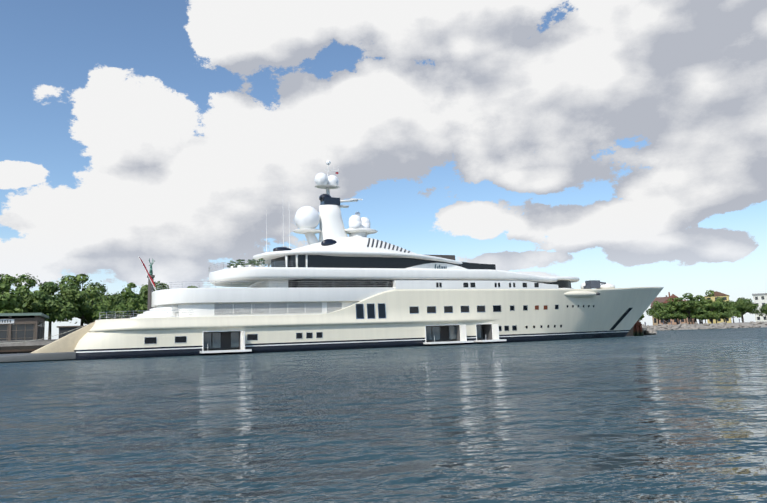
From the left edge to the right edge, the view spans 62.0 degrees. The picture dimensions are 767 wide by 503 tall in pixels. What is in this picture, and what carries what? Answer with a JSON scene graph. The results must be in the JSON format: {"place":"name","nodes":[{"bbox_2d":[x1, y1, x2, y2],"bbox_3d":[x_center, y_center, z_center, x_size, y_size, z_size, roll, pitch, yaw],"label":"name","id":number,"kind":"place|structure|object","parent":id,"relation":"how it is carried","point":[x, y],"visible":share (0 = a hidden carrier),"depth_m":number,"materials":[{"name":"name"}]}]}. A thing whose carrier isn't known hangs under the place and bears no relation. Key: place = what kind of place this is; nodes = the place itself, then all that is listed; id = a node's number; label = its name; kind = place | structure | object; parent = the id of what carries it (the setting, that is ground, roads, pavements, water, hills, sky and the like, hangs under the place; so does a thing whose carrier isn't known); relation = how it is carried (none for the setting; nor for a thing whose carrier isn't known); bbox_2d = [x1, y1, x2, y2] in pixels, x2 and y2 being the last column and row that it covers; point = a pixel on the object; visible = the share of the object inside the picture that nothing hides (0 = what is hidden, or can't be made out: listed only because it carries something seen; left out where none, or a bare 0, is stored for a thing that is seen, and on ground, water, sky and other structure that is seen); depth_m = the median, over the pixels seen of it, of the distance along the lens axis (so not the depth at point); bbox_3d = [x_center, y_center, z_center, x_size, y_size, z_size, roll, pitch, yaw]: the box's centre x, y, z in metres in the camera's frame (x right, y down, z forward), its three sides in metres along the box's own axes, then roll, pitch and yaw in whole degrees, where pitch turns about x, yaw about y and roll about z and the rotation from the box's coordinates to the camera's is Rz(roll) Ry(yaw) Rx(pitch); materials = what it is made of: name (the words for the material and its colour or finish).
{"place":"outdoors","nodes":[
{"label":"outdoors","id":0,"kind":"place"},
{"bbox_2d":[0,316,44,340],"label":"pavilion walls","id":1,"kind":"structure","parent":0,"point":[36,319],"depth_m":106.36,"materials":[{"name":"brown wood"}]},
{"bbox_2d":[0,319,13,323],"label":"pavilion sign","id":2,"kind":"object","parent":1,"relation":"attached to","point":[12,320],"visible":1,"depth_m":105.09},
{"bbox_2d":[0,321,43,339],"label":"pavilion frames","id":3,"kind":"structure","parent":1,"relation":"attached to","point":[16,330],"depth_m":106.32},
{"bbox_2d":[0,322,43,340],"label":"window","id":4,"kind":"structure","parent":3,"relation":"in","point":[26,334],"depth_m":106.01,"materials":[{"name":"grey glass"}]},
{"bbox_2d":[0,313,48,317],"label":"pavilion roof","id":5,"kind":"structure","parent":1,"relation":"on","point":[19,315],"depth_m":106.38,"materials":[{"name":"metal"}]},
{"bbox_2d":[147,275,154,310],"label":"monument column","id":6,"kind":"structure","parent":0,"point":[150,287],"depth_m":153.46,"materials":[{"name":"grey stone"}]},
{"bbox_2d":[149,258,153,274],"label":"monument statue","id":7,"kind":"object","parent":6,"relation":"on","point":[150,271],"visible":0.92,"depth_m":154.53,"materials":[{"name":"green metal"}]},
{"bbox_2d":[0,326,633,353],"bbox_3d":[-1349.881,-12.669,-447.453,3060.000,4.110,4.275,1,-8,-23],"label":"quay wall","id":8,"kind":"structure","parent":0,"point":[30,342],"depth_m":101.69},
{"bbox_2d":[0,349,36,351],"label":"quay fenders","id":9,"kind":"object","parent":8,"relation":"attached to","point":[17,350],"depth_m":98.48,"materials":[{"name":"rubber"}]},
{"bbox_2d":[0,327,766,502],"bbox_3d":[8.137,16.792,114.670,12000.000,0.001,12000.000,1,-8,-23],"label":"water","id":10,"kind":"structure","parent":0,"point":[671,416],"depth_m":14.72,"materials":[{"name":"teal liquid"}]},
{"bbox_2d":[0,160,663,361],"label":"yacht","id":11,"kind":"object","parent":10,"relation":"on","point":[335,287],"visible":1,"depth_m":102.84,"materials":[{"name":"white metal"}]},
{"bbox_2d":[633,320,643,335],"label":"mooring dolphin","id":12,"kind":"object","parent":10,"relation":"in","point":[637,329],"visible":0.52,"depth_m":138.73,"materials":[{"name":"brown wood"}]},
{"bbox_2d":[0,0,766,339],"label":"sky","id":13,"kind":"structure","parent":0,"point":[619,143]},
{"bbox_2d":[651,295,668,307],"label":"red house roof","id":14,"kind":"structure","parent":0,"point":[660,299],"depth_m":406.97,"materials":[{"name":"red tile"}]},
{"bbox_2d":[659,318,692,324],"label":"building","id":15,"kind":"structure","parent":0,"point":[673,322],"depth_m":368.77,"materials":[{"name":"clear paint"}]},
{"bbox_2d":[661,318,690,322],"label":"red house windows","id":16,"kind":"structure","parent":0,"point":[682,320],"depth_m":368.68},
{"bbox_2d":[644,322,766,331],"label":"shore rock","id":17,"kind":"object","parent":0,"point":[742,323],"visible":0.06,"depth_m":265.26,"materials":[{"name":"stone"}]},
{"bbox_2d":[642,321,766,334],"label":"shore boulders","id":18,"kind":"object","parent":17,"relation":"on","point":[696,325],"visible":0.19,"depth_m":265.54,"materials":[{"name":"grey stone"}]},
{"bbox_2d":[704,291,731,322],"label":"yellow house","id":19,"kind":"structure","parent":0,"point":[717,295],"depth_m":394.93,"materials":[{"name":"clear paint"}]},
{"label":"land","id":20,"kind":"structure","parent":0,"visible":0},
{"bbox_2d":[0,274,25,310],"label":"tree","id":21,"kind":"object","parent":20,"relation":"on","point":[9,300],"visible":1,"depth_m":134.32,"materials":[{"name":"green plant"}]},
{"bbox_2d":[0,273,52,312],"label":"tree","id":22,"kind":"object","parent":20,"relation":"on","point":[29,283],"visible":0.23,"depth_m":167.43,"materials":[{"name":"green plant"}]},
{"bbox_2d":[19,281,90,338],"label":"tree","id":23,"kind":"object","parent":20,"relation":"on","point":[59,307],"visible":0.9,"depth_m":149.33,"materials":[{"name":"green plant"}]},
{"bbox_2d":[59,327,81,338],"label":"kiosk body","id":24,"kind":"object","parent":20,"relation":"on","point":[62,329],"visible":0.21,"depth_m":131.52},
{"bbox_2d":[62,331,73,336],"bbox_3d":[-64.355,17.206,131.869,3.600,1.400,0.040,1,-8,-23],"label":"stairs","id":25,"kind":"structure","parent":24,"relation":"in","point":[66,333],"depth_m":131.47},
{"bbox_2d":[57,325,86,327],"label":"gangway","id":26,"kind":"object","parent":24,"relation":"on","point":[70,326],"depth_m":131.67,"materials":[{"name":"grey metal"}]},
{"bbox_2d":[55,274,111,325],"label":"tree","id":27,"kind":"object","parent":20,"relation":"on","point":[80,280],"visible":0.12,"depth_m":181.44,"materials":[{"name":"green plant"}]},
{"bbox_2d":[70,288,115,324],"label":"tree","id":28,"kind":"object","parent":20,"relation":"on","point":[89,314],"visible":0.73,"depth_m":159.41,"materials":[{"name":"green plant"}]},
{"bbox_2d":[83,280,127,304],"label":"tree","id":29,"kind":"object","parent":20,"relation":"on","point":[102,289],"visible":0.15,"depth_m":192.90,"materials":[{"name":"green plant"}]},
{"bbox_2d":[103,285,147,318],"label":"tree","id":30,"kind":"object","parent":20,"relation":"on","point":[135,305],"visible":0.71,"depth_m":174.31,"materials":[{"name":"green plant"}]},
{"bbox_2d":[111,282,146,300],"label":"tree","id":31,"kind":"object","parent":20,"relation":"on","point":[132,285],"visible":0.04,"depth_m":205.73,"materials":[{"name":"green plant"}]},
{"bbox_2d":[139,281,169,304],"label":"tree","id":32,"kind":"object","parent":20,"relation":"on","point":[143,291],"visible":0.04,"depth_m":193.35,"materials":[{"name":"green plant"}]},
{"bbox_2d":[646,301,664,323],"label":"tree","id":33,"kind":"object","parent":20,"relation":"on","point":[649,311],"visible":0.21,"depth_m":329.75,"materials":[{"name":"green plant"}]},
{"bbox_2d":[652,302,673,323],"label":"tree","id":34,"kind":"object","parent":20,"relation":"on","point":[661,308],"visible":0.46,"depth_m":285.50,"materials":[{"name":"green plant"}]},
{"bbox_2d":[655,312,672,323],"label":"tree","id":35,"kind":"object","parent":20,"relation":"on","point":[662,317],"visible":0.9,"depth_m":279.83,"materials":[{"name":"green plant"}]},
{"bbox_2d":[655,308,673,323],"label":"tree","id":36,"kind":"object","parent":20,"relation":"on","point":[666,310],"visible":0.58,"depth_m":280.39,"materials":[{"name":"green plant"}]},
{"bbox_2d":[662,292,682,306],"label":"red house roof","id":37,"kind":"structure","parent":20,"relation":"on","point":[672,296],"depth_m":370.74,"materials":[{"name":"red tile"}]},
{"bbox_2d":[667,297,686,324],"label":"tree","id":38,"kind":"object","parent":20,"relation":"on","point":[671,304],"visible":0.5,"depth_m":280.14,"materials":[{"name":"green plant"}]},
{"bbox_2d":[673,310,686,323],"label":"tree","id":39,"kind":"object","parent":20,"relation":"on","point":[678,314],"visible":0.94,"depth_m":277.90,"materials":[{"name":"green plant"}]},
{"bbox_2d":[671,293,700,323],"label":"tree","id":40,"kind":"object","parent":20,"relation":"on","point":[687,304],"visible":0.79,"depth_m":278.45,"materials":[{"name":"green plant"}]},
{"bbox_2d":[688,310,699,321],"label":"tree","id":41,"kind":"object","parent":20,"relation":"on","point":[693,315],"visible":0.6,"depth_m":277.77,"materials":[{"name":"green plant"}]},
{"bbox_2d":[687,295,712,323],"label":"tree","id":42,"kind":"object","parent":20,"relation":"on","point":[699,309],"visible":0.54,"depth_m":275.80,"materials":[{"name":"green plant"}]},
{"bbox_2d":[697,310,709,321],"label":"tree","id":43,"kind":"object","parent":20,"relation":"on","point":[701,315],"visible":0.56,"depth_m":272.44,"materials":[{"name":"green plant"}]},
{"bbox_2d":[704,311,719,323],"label":"tree","id":44,"kind":"object","parent":20,"relation":"on","point":[713,315],"visible":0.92,"depth_m":270.73,"materials":[{"name":"green plant"}]},
{"bbox_2d":[700,290,728,320],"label":"tree","id":45,"kind":"object","parent":20,"relation":"on","point":[718,305],"visible":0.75,"depth_m":274.74,"materials":[{"name":"green plant"}]},
{"bbox_2d":[713,297,738,321],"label":"tree","id":46,"kind":"object","parent":20,"relation":"on","point":[726,303],"visible":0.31,"depth_m":303.34,"materials":[{"name":"green plant"}]},
{"bbox_2d":[719,310,737,322],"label":"tree","id":47,"kind":"object","parent":20,"relation":"on","point":[725,315],"visible":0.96,"depth_m":269.68,"materials":[{"name":"green plant"}]},
{"bbox_2d":[726,305,741,322],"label":"tree","id":48,"kind":"object","parent":20,"relation":"on","point":[736,312],"visible":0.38,"depth_m":272.07,"materials":[{"name":"green plant"}]},
{"bbox_2d":[727,297,758,321],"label":"tree","id":49,"kind":"object","parent":20,"relation":"on","point":[741,304],"visible":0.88,"depth_m":299.20,"materials":[{"name":"green plant"}]},
{"bbox_2d":[752,293,766,321],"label":"building","id":50,"kind":"structure","parent":20,"relation":"on","point":[760,299],"depth_m":402.72,"materials":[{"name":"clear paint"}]},
{"bbox_2d":[758,304,766,315],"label":"tree","id":51,"kind":"object","parent":20,"relation":"on","point":[763,308],"visible":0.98,"depth_m":303.79,"materials":[{"name":"green plant"}]},
{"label":"bollards","id":52,"kind":"object","parent":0,"visible":0},
{"bbox_2d":[0,306,667,343],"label":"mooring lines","id":53,"kind":"object","parent":52,"relation":"attached to","point":[90,323],"visible":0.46,"depth_m":98.18,"materials":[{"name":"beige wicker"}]}
]}

